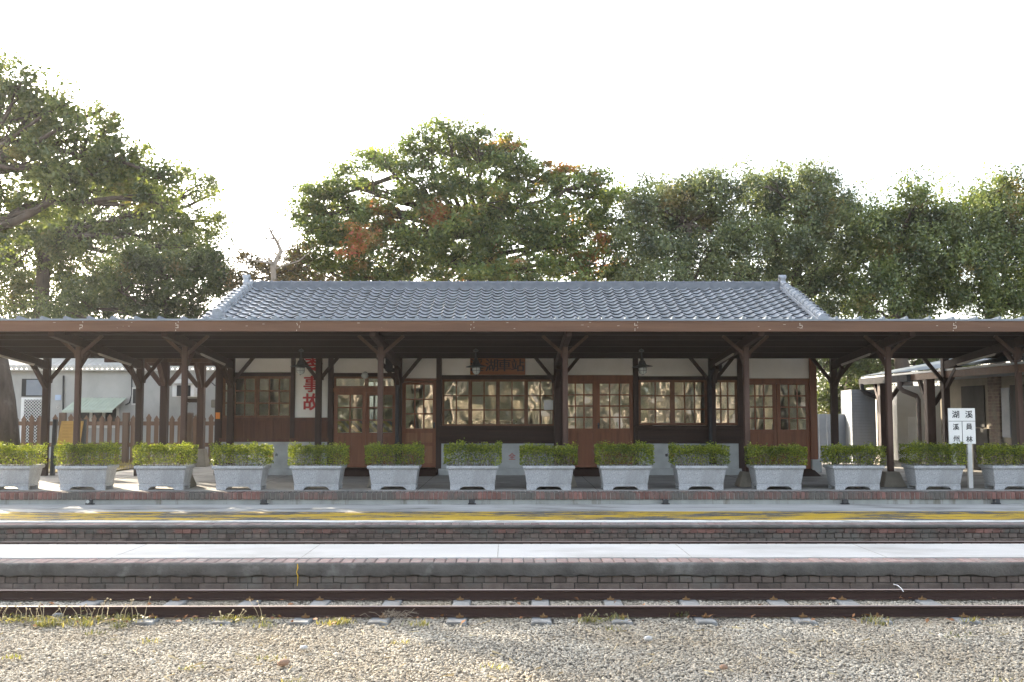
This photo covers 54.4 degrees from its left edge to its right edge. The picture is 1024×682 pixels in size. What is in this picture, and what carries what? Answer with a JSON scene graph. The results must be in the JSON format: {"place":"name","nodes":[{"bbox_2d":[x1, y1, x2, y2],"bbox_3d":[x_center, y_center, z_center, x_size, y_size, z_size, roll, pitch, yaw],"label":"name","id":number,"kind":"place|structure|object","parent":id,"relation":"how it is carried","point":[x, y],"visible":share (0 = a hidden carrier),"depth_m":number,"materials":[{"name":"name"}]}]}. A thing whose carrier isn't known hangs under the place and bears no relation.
{"place":"outdoors","nodes":[
{"label":"outdoors","id":0,"kind":"place"},
{"bbox_2d":[25,458,174,472],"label":"lawn grass","id":1,"kind":"structure","parent":0,"point":[123,465],"depth_m":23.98,"materials":[{"name":"green plant"}]},
{"bbox_2d":[0,46,207,463],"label":"spreading tree","id":2,"kind":"object","parent":1,"relation":"on","point":[39,134],"visible":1,"depth_m":23.55,"materials":[{"name":"green plant"}]},
{"bbox_2d":[18,413,214,462],"bbox_3d":[-10.205,2.414,24.853,5.629,1.250,0.130,0,-4,0],"label":"picket fence","id":3,"kind":"object","parent":1,"relation":"on","point":[125,422],"visible":0.53,"depth_m":24.83,"materials":[{"name":"brown wood"}]},
{"bbox_2d":[338,421,391,432],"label":"window panes","id":4,"kind":"structure","parent":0,"point":[343,426],"depth_m":21.76,"materials":[{"name":"glass"}]},
{"bbox_2d":[444,411,454,423],"bbox_3d":[-1.390,2.064,21.632,0.348,1.166,0.486,2,-5,-27],"label":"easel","id":5,"kind":"object","parent":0,"point":[449,418],"visible":0.39,"depth_m":21.48,"materials":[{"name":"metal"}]},
{"bbox_2d":[459,420,516,423],"bbox_3d":[-0.535,2.240,22.396,1.300,0.910,0.700,0,-4,0],"label":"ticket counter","id":6,"kind":"object","parent":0,"point":[487,421],"visible":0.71,"depth_m":22.08,"materials":[{"name":"brown wood"}]},
{"bbox_2d":[0,600,1023,681],"bbox_3d":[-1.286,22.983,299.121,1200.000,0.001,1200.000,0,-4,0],"label":"ground","id":7,"kind":"structure","parent":0,"point":[480,662],"depth_m":7.54,"materials":[{"name":"grey gravel"}]},
{"bbox_2d":[0,603,37,623],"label":"weed","id":8,"kind":"object","parent":7,"relation":"on","point":[10,618],"visible":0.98,"depth_m":8.55,"materials":[{"name":"plant"}]},
{"bbox_2d":[10,602,71,623],"bbox_3d":[-4.005,2.335,8.521,0.519,0.173,0.279,0,-4,0],"label":"weed","id":9,"kind":"object","parent":7,"relation":"on","point":[32,617],"visible":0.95,"depth_m":8.56,"materials":[{"name":"plant"}]},
{"bbox_2d":[32,596,109,625],"bbox_3d":[-3.984,2.474,9.108,0.188,0.140,1.283,0,-4,1],"label":"sleeper","id":10,"kind":"object","parent":7,"relation":"on","point":[92,602],"visible":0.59,"depth_m":9.34,"materials":[{"name":"concrete"}]},
{"bbox_2d":[48,605,95,622],"bbox_3d":[-3.774,2.348,8.543,0.575,0.163,0.255,0,-4,0],"label":"weed","id":11,"kind":"object","parent":7,"relation":"on","point":[73,616],"visible":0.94,"depth_m":8.56,"materials":[{"name":"plant"}]},
{"bbox_2d":[81,598,133,622],"bbox_3d":[-3.500,2.318,8.555,0.504,0.206,0.201,0,-4,5],"label":"weed","id":12,"kind":"object","parent":7,"relation":"on","point":[97,615],"visible":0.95,"depth_m":8.56,"materials":[{"name":"plant"}]},
{"bbox_2d":[102,597,155,623],"bbox_3d":[-3.292,2.310,8.567,0.507,0.227,0.236,0,-4,0],"label":"weed","id":13,"kind":"object","parent":7,"relation":"on","point":[145,617],"visible":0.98,"depth_m":8.56,"materials":[{"name":"plant"}]},
{"bbox_2d":[132,596,191,626],"bbox_3d":[-3.168,2.475,9.112,0.188,0.140,1.283,0,-4,-2],"label":"sleeper","id":14,"kind":"object","parent":7,"relation":"on","point":[175,601],"visible":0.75,"depth_m":8.69,"materials":[{"name":"concrete"}]},
{"bbox_2d":[191,609,255,625],"bbox_3d":[-2.441,2.370,8.538,0.596,0.117,0.299,-1,-4,13],"label":"weed","id":15,"kind":"object","parent":7,"relation":"on","point":[211,618],"visible":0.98,"depth_m":8.55,"materials":[{"name":"plant"}]},
{"bbox_2d":[210,596,262,626],"bbox_3d":[-2.481,2.475,9.115,0.188,0.140,1.283,0,-4,1],"label":"sleeper","id":16,"kind":"object","parent":7,"relation":"on","point":[246,602],"visible":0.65,"depth_m":9.24,"materials":[{"name":"concrete"}]},
{"bbox_2d":[222,600,279,622],"bbox_3d":[-2.241,2.328,8.572,0.514,0.186,0.270,0,-4,0],"label":"weed","id":17,"kind":"object","parent":7,"relation":"on","point":[260,617],"visible":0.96,"depth_m":8.56,"materials":[{"name":"plant"}]},
{"bbox_2d":[277,658,289,666],"bbox_3d":[-1.627,2.287,7.076,0.084,0.054,0.084,-4,-5,41],"label":"stone","id":18,"kind":"object","parent":7,"relation":"on","point":[282,662],"visible":1,"depth_m":7.05,"materials":[{"name":"brown stone"}]},
{"bbox_2d":[288,596,332,626],"bbox_3d":[-1.817,2.475,9.117,0.188,0.140,1.283,0,-4,1],"label":"sleeper","id":19,"kind":"object","parent":7,"relation":"on","point":[305,619],"visible":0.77,"depth_m":8.68,"materials":[{"name":"concrete"}]},
{"bbox_2d":[367,596,402,626],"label":"sleeper","id":20,"kind":"object","parent":7,"relation":"on","point":[389,601],"visible":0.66,"depth_m":8.67,"materials":[{"name":"concrete"}]},
{"bbox_2d":[360,608,416,619],"bbox_3d":[-1.046,2.348,8.544,0.502,0.080,0.188,1,-4,-16],"label":"twig heap","id":21,"kind":"object","parent":7,"relation":"on","point":[394,613],"visible":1,"depth_m":8.56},
{"bbox_2d":[446,596,471,626],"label":"sleeper","id":22,"kind":"object","parent":7,"relation":"on","point":[457,619],"visible":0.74,"depth_m":8.67,"materials":[{"name":"concrete"}]},
{"bbox_2d":[2,611,1021,681],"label":"grass","id":23,"kind":"structure","parent":7,"relation":"on","point":[47,623],"depth_m":8.41,"materials":[{"name":"green plant"}]},
{"bbox_2d":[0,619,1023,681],"bbox_3d":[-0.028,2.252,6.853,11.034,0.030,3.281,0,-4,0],"label":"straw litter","id":24,"kind":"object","parent":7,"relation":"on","point":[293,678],"visible":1,"depth_m":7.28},
{"bbox_2d":[0,543,1023,589],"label":"platform","id":25,"kind":"structure","parent":7,"relation":"on","point":[479,566],"depth_m":9.93,"materials":[{"name":"concrete"}]},
{"bbox_2d":[0,504,1023,541],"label":"platform","id":26,"kind":"structure","parent":7,"relation":"on","point":[509,522],"depth_m":13.53,"materials":[{"name":"concrete"}]},
{"bbox_2d":[85,499,94,504],"bbox_3d":[-6.812,2.595,16.061,0.130,0.085,0.094,0,-4,0],"label":"floodlight","id":27,"kind":"object","parent":26,"relation":"on","point":[89,502],"visible":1,"depth_m":16.02,"materials":[{"name":"metal"}]},
{"bbox_2d":[260,499,268,504],"bbox_3d":[-4.003,2.596,16.075,0.130,0.085,0.090,0,-4,0],"label":"floodlight","id":28,"kind":"object","parent":26,"relation":"on","point":[263,502],"visible":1,"depth_m":16.04,"materials":[{"name":"metal"}]},
{"bbox_2d":[0,460,1023,504],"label":"station platform","id":29,"kind":"structure","parent":7,"relation":"on","point":[279,489],"depth_m":16.20,"materials":[{"name":"concrete"}]},
{"bbox_2d":[0,441,48,489],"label":"planter","id":30,"kind":"object","parent":29,"relation":"on","point":[21,476],"visible":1,"depth_m":16.64,"materials":[{"name":"stone"}]},
{"bbox_2d":[50,419,86,474],"bbox_3d":[-9.139,2.190,20.518,0.716,1.152,0.179,0,-4,0],"label":"notice board","id":31,"kind":"object","parent":29,"relation":"on","point":[66,431],"visible":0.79,"depth_m":20.51,"materials":[{"name":"wood"}]},
{"bbox_2d":[52,440,121,489],"bbox_3d":[-7.184,2.077,16.839,1.024,0.851,0.578,0,-4,-1],"label":"planter","id":32,"kind":"object","parent":29,"relation":"on","point":[96,476],"visible":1,"depth_m":16.62,"materials":[{"name":"concrete"}]},
{"bbox_2d":[104,358,215,466],"bbox_3d":[-7.750,1.574,23.214,2.700,2.755,3.400,0,-4,0],"label":"side canopy","id":33,"kind":"object","parent":29,"relation":"on","point":[164,381],"visible":0.46,"depth_m":22.32,"materials":[{"name":"brown wood"}]},
{"bbox_2d":[131,440,198,489],"bbox_3d":[-5.895,2.090,16.854,1.046,0.828,0.574,0,-4,-1],"label":"planter","id":34,"kind":"object","parent":29,"relation":"on","point":[174,476],"visible":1,"depth_m":16.64,"materials":[{"name":"stone"}]},
{"bbox_2d":[210,440,274,489],"bbox_3d":[-4.574,2.082,16.844,1.014,0.842,0.542,0,-4,0],"label":"planter","id":35,"kind":"object","parent":29,"relation":"on","point":[250,476],"visible":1,"depth_m":16.63,"materials":[{"name":"grey concrete"}]},
{"bbox_2d":[287,440,349,489],"bbox_3d":[-3.284,2.090,16.880,1.024,0.831,0.578,0,-4,0],"label":"planter","id":36,"kind":"object","parent":29,"relation":"on","point":[305,474],"visible":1,"depth_m":16.66,"materials":[{"name":"white concrete"}]},
{"bbox_2d":[364,440,425,489],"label":"planter","id":37,"kind":"object","parent":29,"relation":"on","point":[403,474],"visible":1,"depth_m":16.67,"materials":[{"name":"white concrete"}]},
{"bbox_2d":[443,438,502,489],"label":"planter","id":38,"kind":"object","parent":29,"relation":"on","point":[470,474],"visible":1,"depth_m":16.64,"materials":[{"name":"white concrete"}]},
{"bbox_2d":[0,316,1023,486],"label":"platform canopy","id":39,"kind":"object","parent":29,"relation":"on","point":[719,341],"visible":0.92,"depth_m":17.62,"materials":[{"name":"wood"}]},
{"bbox_2d":[290,348,309,374],"bbox_3d":[-4.008,0.393,18.899,0.400,0.512,0.400,2,-3,0],"label":"pendant lamp","id":40,"kind":"object","parent":39,"relation":"hanging from","point":[300,365],"visible":1,"depth_m":18.84,"materials":[{"name":"metal"}]},
{"bbox_2d":[467,348,486,374],"bbox_3d":[-0.684,0.395,18.919,0.400,0.512,0.400,-2,-5,0],"label":"pendant lamp","id":41,"kind":"object","parent":39,"relation":"hanging from","point":[475,366],"visible":1,"depth_m":18.86,"materials":[{"name":"metal"}]},
{"bbox_2d":[632,348,652,374],"bbox_3d":[2.473,0.396,18.935,0.400,0.512,0.400,-3,-5,0],"label":"pendant lamp","id":42,"kind":"object","parent":39,"relation":"hanging from","point":[642,366],"visible":1,"depth_m":18.88,"materials":[{"name":"metal"}]},
{"bbox_2d":[199,275,831,475],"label":"station building","id":43,"kind":"structure","parent":29,"relation":"on","point":[660,404],"depth_m":20.78,"materials":[{"name":"paint"}]},
{"bbox_2d":[222,376,257,417],"bbox_3d":[-5.659,1.164,20.715,0.708,0.864,0.040,0,-4,0],"label":"window","id":44,"kind":"structure","parent":43,"relation":"in","point":[241,377],"depth_m":20.70,"materials":[{"name":"brown wood"}]},
{"bbox_2d":[257,376,290,417],"bbox_3d":[-4.956,1.168,20.763,0.719,0.864,0.040,0,-4,0],"label":"window","id":45,"kind":"structure","parent":43,"relation":"in","point":[259,377],"depth_m":20.75,"materials":[{"name":"brown wood"}]},
{"bbox_2d":[333,392,365,466],"bbox_3d":[-3.368,1.842,20.680,0.664,1.555,0.045,0,-4,0],"label":"door","id":46,"kind":"structure","parent":43,"relation":"in","point":[357,441],"depth_m":20.66,"materials":[{"name":"brown wood"}]},
{"bbox_2d":[334,377,366,387],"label":"window","id":47,"kind":"structure","parent":43,"relation":"in","point":[335,378],"depth_m":20.71,"materials":[{"name":"brown wood"}]},
{"bbox_2d":[364,381,384,418],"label":"back window","id":48,"kind":"structure","parent":43,"relation":"in","point":[373,398],"depth_m":25.95,"materials":[{"name":"clear glass"}]},
{"bbox_2d":[366,392,394,466],"bbox_3d":[-2.732,1.846,20.732,0.631,1.555,0.045,0,-4,0],"label":"door","id":49,"kind":"structure","parent":43,"relation":"in","point":[389,438],"depth_m":20.72,"materials":[{"name":"brown wood"}]},
{"bbox_2d":[367,377,394,387],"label":"window","id":50,"kind":"structure","parent":43,"relation":"in","point":[368,378],"depth_m":20.71,"materials":[{"name":"brown wood"}]},
{"bbox_2d":[402,382,435,466],"bbox_3d":[-1.928,1.735,20.658,0.709,1.766,0.116,0,-4,0],"label":"door","id":51,"kind":"structure","parent":43,"relation":"in","point":[427,436],"depth_m":20.66,"materials":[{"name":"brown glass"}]},
{"bbox_2d":[442,379,470,425],"bbox_3d":[-1.158,1.287,20.726,0.587,0.974,0.040,0,-4,0],"label":"window","id":52,"kind":"structure","parent":43,"relation":"in","point":[443,380],"depth_m":20.71,"materials":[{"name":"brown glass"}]},
{"bbox_2d":[470,379,497,425],"bbox_3d":[-0.582,1.290,20.773,0.587,0.974,0.040,0,-4,0],"label":"window","id":53,"kind":"structure","parent":43,"relation":"in","point":[472,380],"depth_m":20.75,"materials":[{"name":"brown glass"}]},
{"bbox_2d":[470,358,524,374],"bbox_3d":[-0.298,0.484,20.736,1.150,0.440,0.053,0,-4,0],"label":"name board","id":54,"kind":"object","parent":43,"relation":"attached to","point":[505,366],"visible":0.76,"depth_m":20.71,"materials":[{"name":"brown wood"}]},
{"bbox_2d":[498,379,525,425],"bbox_3d":[0.000,1.287,20.731,0.599,0.974,0.040,0,-4,0],"label":"window","id":55,"kind":"structure","parent":43,"relation":"in","point":[499,380],"depth_m":20.71,"materials":[{"name":"brown wood"}]},
{"bbox_2d":[526,379,553,425],"bbox_3d":[0.587,1.291,20.778,0.599,0.974,0.040,0,-4,0],"label":"window","id":56,"kind":"structure","parent":43,"relation":"in","point":[527,380],"depth_m":20.76,"materials":[{"name":"brown wood"}]},
{"bbox_2d":[544,400,552,409],"bbox_3d":[0.759,1.332,20.724,0.188,0.199,0.005,0,-4,0],"label":"notice","id":57,"kind":"object","parent":43,"relation":"attached to","point":[548,404],"visible":1,"depth_m":20.72,"materials":[{"name":"paper"}]},
{"bbox_2d":[568,381,596,466],"bbox_3d":[1.408,1.727,20.708,0.688,1.788,0.045,0,-4,0],"label":"door","id":58,"kind":"structure","parent":43,"relation":"in","point":[585,438],"depth_m":20.68,"materials":[{"name":"brown wood"}]},
{"bbox_2d":[596,381,632,463],"bbox_3d":[2.135,1.725,20.676,0.766,1.788,0.116,0,-4,0],"label":"door","id":59,"kind":"structure","parent":43,"relation":"in","point":[616,435],"depth_m":20.69,"materials":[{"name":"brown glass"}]},
{"bbox_2d":[638,380,672,424],"bbox_3d":[2.984,1.283,20.744,0.710,0.941,0.040,0,-4,0],"label":"window","id":60,"kind":"structure","parent":43,"relation":"in","point":[639,381],"depth_m":20.73,"materials":[{"name":"clear glass"}]},
{"bbox_2d":[672,380,706,424],"bbox_3d":[3.700,1.283,20.747,0.722,0.941,0.040,0,-4,0],"label":"window","id":61,"kind":"structure","parent":43,"relation":"in","point":[673,381],"depth_m":20.73,"materials":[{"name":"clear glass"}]},
{"bbox_2d":[716,380,737,424],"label":"window","id":62,"kind":"structure","parent":43,"relation":"in","point":[735,381],"depth_m":20.73,"materials":[{"name":"clear glass"}]},
{"bbox_2d":[743,383,777,463],"bbox_3d":[5.155,1.767,20.722,0.700,1.777,0.045,0,-4,0],"label":"door","id":63,"kind":"structure","parent":43,"relation":"in","point":[763,436],"depth_m":20.71,"materials":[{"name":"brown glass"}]},
{"bbox_2d":[776,383,810,468],"bbox_3d":[5.855,1.767,20.725,0.678,1.777,0.045,0,-4,0],"label":"door","id":64,"kind":"structure","parent":43,"relation":"in","point":[801,437],"depth_m":20.71,"materials":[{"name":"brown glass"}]},
{"bbox_2d":[519,441,578,489],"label":"planter","id":65,"kind":"object","parent":29,"relation":"on","point":[550,474],"visible":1,"depth_m":16.66,"materials":[{"name":"white concrete"}]},
{"bbox_2d":[592,440,654,489],"bbox_3d":[1.874,2.085,16.867,1.046,0.840,0.574,0,-4,-1],"label":"planter","id":66,"kind":"object","parent":29,"relation":"on","point":[617,474],"visible":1,"depth_m":16.65,"materials":[{"name":"white concrete"}]},
{"bbox_2d":[667,440,730,489],"bbox_3d":[3.164,2.091,16.894,1.014,0.831,0.542,0,-4,0],"label":"planter","id":67,"kind":"object","parent":29,"relation":"on","point":[688,476],"visible":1,"depth_m":16.68,"materials":[{"name":"white concrete"}]},
{"bbox_2d":[744,441,807,489],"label":"planter","id":68,"kind":"object","parent":29,"relation":"on","point":[765,476],"visible":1,"depth_m":16.69,"materials":[{"name":"white concrete"}]},
{"bbox_2d":[817,414,845,461],"bbox_3d":[8.431,2.550,26.137,0.940,1.260,0.030,0,-4,0],"label":"sheet fence","id":69,"kind":"object","parent":29,"relation":"on","point":[824,430],"visible":0.39,"depth_m":26.14,"materials":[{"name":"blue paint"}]},
{"bbox_2d":[820,441,886,489],"bbox_3d":[5.812,2.104,16.901,1.046,0.806,0.574,0,-4,-1],"label":"planter","id":70,"kind":"object","parent":29,"relation":"on","point":[843,476],"visible":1,"depth_m":16.68,"materials":[{"name":"grey concrete"}]},
{"bbox_2d":[841,390,876,463],"bbox_3d":[8.890,2.230,25.937,0.608,1.894,1.618,0,-4,0],"label":"tin box","id":71,"kind":"object","parent":29,"relation":"on","point":[858,408],"visible":0.7,"depth_m":25.17,"materials":[{"name":"grey metal"}]},
{"bbox_2d":[866,386,941,462],"bbox_3d":[10.697,2.217,26.646,1.620,1.976,2.220,0,-4,0],"label":"storage cabin","id":72,"kind":"object","parent":29,"relation":"on","point":[904,419],"visible":0.31,"depth_m":25.58,"materials":[{"name":"paint"}]},
{"bbox_2d":[908,417,916,459],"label":"door","id":73,"kind":"structure","parent":72,"relation":"in","point":[912,427],"depth_m":25.53,"materials":[{"name":"paint"}]},
{"bbox_2d":[898,438,967,489],"bbox_3d":[7.150,2.075,16.902,1.014,0.865,0.542,0,-4,-1],"label":"planter","id":74,"kind":"object","parent":29,"relation":"on","point":[920,476],"visible":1,"depth_m":16.69,"materials":[{"name":"grey concrete"}]},
{"bbox_2d":[859,353,1023,469],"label":"service building","id":75,"kind":"structure","parent":29,"relation":"on","point":[987,392],"depth_m":21.78,"materials":[{"name":"concrete"}]},
{"bbox_2d":[961,385,985,426],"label":"window","id":76,"kind":"structure","parent":75,"relation":"in","point":[971,396],"depth_m":22.45,"materials":[{"name":"grey glass"}]},
{"bbox_2d":[1001,388,1010,437],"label":"door","id":77,"kind":"structure","parent":75,"relation":"in","point":[1005,392],"depth_m":21.08,"materials":[{"name":"grey paint"}]},
{"bbox_2d":[1010,384,1023,463],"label":"doorway","id":78,"kind":"structure","parent":75,"relation":"in","point":[1012,387],"depth_m":20.77,"materials":[{"name":"brown wood"}]},
{"bbox_2d":[948,408,975,487],"bbox_3d":[7.717,1.837,17.084,0.459,1.365,0.084,0,-4,0],"label":"station sign","id":79,"kind":"object","parent":29,"relation":"on","point":[961,424],"visible":0.98,"depth_m":17.07,"materials":[{"name":"metal"}]},
{"bbox_2d":[976,442,1023,489],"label":"planter","id":80,"kind":"object","parent":29,"relation":"on","point":[996,476],"visible":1,"depth_m":16.73,"materials":[{"name":"white concrete"}]},
{"bbox_2d":[31,596,993,625],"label":"leaf litter","id":81,"kind":"object","parent":7,"relation":"on","point":[579,615],"visible":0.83,"depth_m":8.65,"materials":[{"name":"brown plant"}]},
{"bbox_2d":[531,596,551,626],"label":"sleeper","id":82,"kind":"object","parent":7,"relation":"on","point":[542,619],"visible":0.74,"depth_m":8.67,"materials":[{"name":"concrete"}]},
{"bbox_2d":[571,609,629,623],"bbox_3d":[0.763,2.372,8.592,0.453,0.111,0.290,-3,-5,34],"label":"weed","id":83,"kind":"object","parent":7,"relation":"on","point":[596,616],"visible":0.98,"depth_m":8.58,"materials":[{"name":"plant"}]},
{"bbox_2d":[602,596,632,625],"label":"sleeper","id":84,"kind":"object","parent":7,"relation":"on","point":[610,600],"visible":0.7,"depth_m":8.67,"materials":[{"name":"concrete"}]},
{"bbox_2d":[677,596,717,625],"bbox_3d":[1.675,2.476,9.132,0.188,0.140,1.283,0,-4,1],"label":"sleeper","id":85,"kind":"object","parent":7,"relation":"on","point":[706,619],"visible":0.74,"depth_m":8.68,"materials":[{"name":"concrete"}]},
{"bbox_2d":[0,605,1023,617],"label":"rail","id":86,"kind":"object","parent":85,"relation":"on","point":[664,611],"visible":1,"depth_m":8.74,"materials":[{"name":"brown metal"}]},
{"bbox_2d":[764,596,817,625],"bbox_3d":[2.518,2.477,9.136,0.188,0.140,1.283,0,-4,-1],"label":"sleeper","id":87,"kind":"object","parent":7,"relation":"on","point":[773,600],"visible":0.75,"depth_m":8.70,"materials":[{"name":"concrete"}]},
{"bbox_2d":[832,596,892,625],"bbox_3d":[3.172,2.477,9.139,0.188,0.140,1.283,0,-4,0],"label":"sleeper","id":88,"kind":"object","parent":7,"relation":"on","point":[842,600],"visible":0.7,"depth_m":9.33,"materials":[{"name":"concrete"}]},
{"bbox_2d":[0,589,1023,599],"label":"rail","id":89,"kind":"object","parent":88,"relation":"on","point":[564,594],"visible":1,"depth_m":9.54,"materials":[{"name":"brown metal"}]},
{"bbox_2d":[910,596,981,625],"bbox_3d":[3.933,2.477,9.142,0.188,0.140,1.283,0,-4,0],"label":"sleeper","id":90,"kind":"object","parent":7,"relation":"on","point":[923,601],"visible":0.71,"depth_m":8.71,"materials":[{"name":"concrete"}]},
{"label":"trackbed","id":91,"kind":"structure","parent":7,"relation":"on","visible":0},
{"bbox_2d":[0,541,1023,543],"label":"rail","id":92,"kind":"object","parent":91,"relation":"on","point":[614,542],"visible":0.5,"depth_m":12.75,"materials":[{"name":"metal"}]},
{"bbox_2d":[0,0,1023,412],"label":"sky","id":93,"kind":"structure","parent":0,"point":[270,92],"materials":[{"name":"white"}]},
{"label":"rear ground","id":94,"kind":"structure","parent":0,"visible":0},
{"bbox_2d":[8,358,215,458],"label":"house","id":95,"kind":"structure","parent":94,"relation":"on","point":[106,392],"depth_m":27.89,"materials":[{"name":"paint"}]},
{"bbox_2d":[20,397,41,458],"bbox_3d":[-13.347,2.576,27.808,0.775,1.994,0.086,0,-4,0],"label":"door","id":96,"kind":"structure","parent":95,"relation":"in","point":[30,406],"depth_m":27.82,"materials":[{"name":"paint"}]},
{"bbox_2d":[21,379,41,395],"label":"window","id":97,"kind":"structure","parent":95,"relation":"in","point":[30,387],"depth_m":27.88,"materials":[{"name":"white glass"}]},
{"bbox_2d":[81,408,119,427],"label":"window","id":98,"kind":"structure","parent":95,"relation":"in","point":[115,412],"depth_m":27.85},
{"bbox_2d":[131,387,135,404],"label":"window","id":99,"kind":"structure","parent":95,"relation":"in","point":[133,400],"depth_m":27.87,"materials":[{"name":"white"}]},
{"bbox_2d":[187,399,196,417],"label":"door","id":100,"kind":"structure","parent":95,"relation":"in","point":[192,403],"depth_m":27.86,"materials":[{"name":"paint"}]},
{"bbox_2d":[0,156,234,368],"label":"spreading tree","id":101,"kind":"object","parent":94,"relation":"on","point":[51,247],"visible":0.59,"depth_m":33.82,"materials":[{"name":"green plant"}]},
{"bbox_2d":[38,228,244,318],"bbox_3d":[-10.541,0.004,28.908,6.020,6.769,3.749,0,-4,0],"label":"spreading tree","id":102,"kind":"object","parent":94,"relation":"on","point":[118,294],"visible":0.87,"depth_m":28.81,"materials":[{"name":"green plant"}]},
{"bbox_2d":[244,221,311,280],"bbox_3d":[-6.399,-0.038,27.059,1.882,6.597,0.398,0,-4,-3],"label":"bare tree","id":103,"kind":"object","parent":94,"relation":"on","point":[273,267],"visible":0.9,"depth_m":27.16,"materials":[{"name":"grey plant"}]},
{"bbox_2d":[216,235,342,290],"bbox_3d":[-6.503,0.135,28.082,3.750,6.391,2.998,0,-4,0],"label":"shrubby tree","id":104,"kind":"object","parent":94,"relation":"on","point":[285,271],"visible":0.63,"depth_m":28.11,"materials":[{"name":"green plant"}]},
{"bbox_2d":[276,112,643,280],"bbox_3d":[-1.451,-1.651,29.163,11.226,10.168,3.789,0,-4,0],"label":"spreading tree","id":105,"kind":"object","parent":94,"relation":"on","point":[489,233],"visible":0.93,"depth_m":28.70,"materials":[{"name":"green plant"}]},
{"bbox_2d":[603,154,771,280],"bbox_3d":[4.878,-0.854,27.635,4.547,8.354,4.048,0,-4,0],"label":"evergreen tree","id":106,"kind":"object","parent":94,"relation":"on","point":[677,208],"visible":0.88,"depth_m":27.28,"materials":[{"name":"green plant"}]},
{"bbox_2d":[720,155,881,318],"bbox_3d":[8.234,-1.036,27.851,5.043,8.744,3.274,0,-4,0],"label":"evergreen tree","id":107,"kind":"object","parent":94,"relation":"on","point":[818,207],"visible":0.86,"depth_m":27.45,"materials":[{"name":"green plant"}]},
{"bbox_2d":[809,298,989,413],"bbox_3d":[10.688,1.149,28.628,5.775,4.542,3.440,0,-4,0],"label":"evergreen tree","id":108,"kind":"object","parent":94,"relation":"on","point":[855,372],"visible":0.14,"depth_m":28.22,"materials":[{"name":"green plant"}]},
{"bbox_2d":[836,165,984,385],"bbox_3d":[10.872,-0.669,27.384,4.082,7.952,3.754,0,-4,0],"label":"evergreen tree","id":109,"kind":"object","parent":94,"relation":"on","point":[910,243],"visible":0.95,"depth_m":26.78,"materials":[{"name":"green plant"}]},
{"bbox_2d":[923,161,1023,363],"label":"evergreen tree","id":110,"kind":"object","parent":94,"relation":"on","point":[985,259],"visible":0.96,"depth_m":26.40,"materials":[{"name":"green plant"}]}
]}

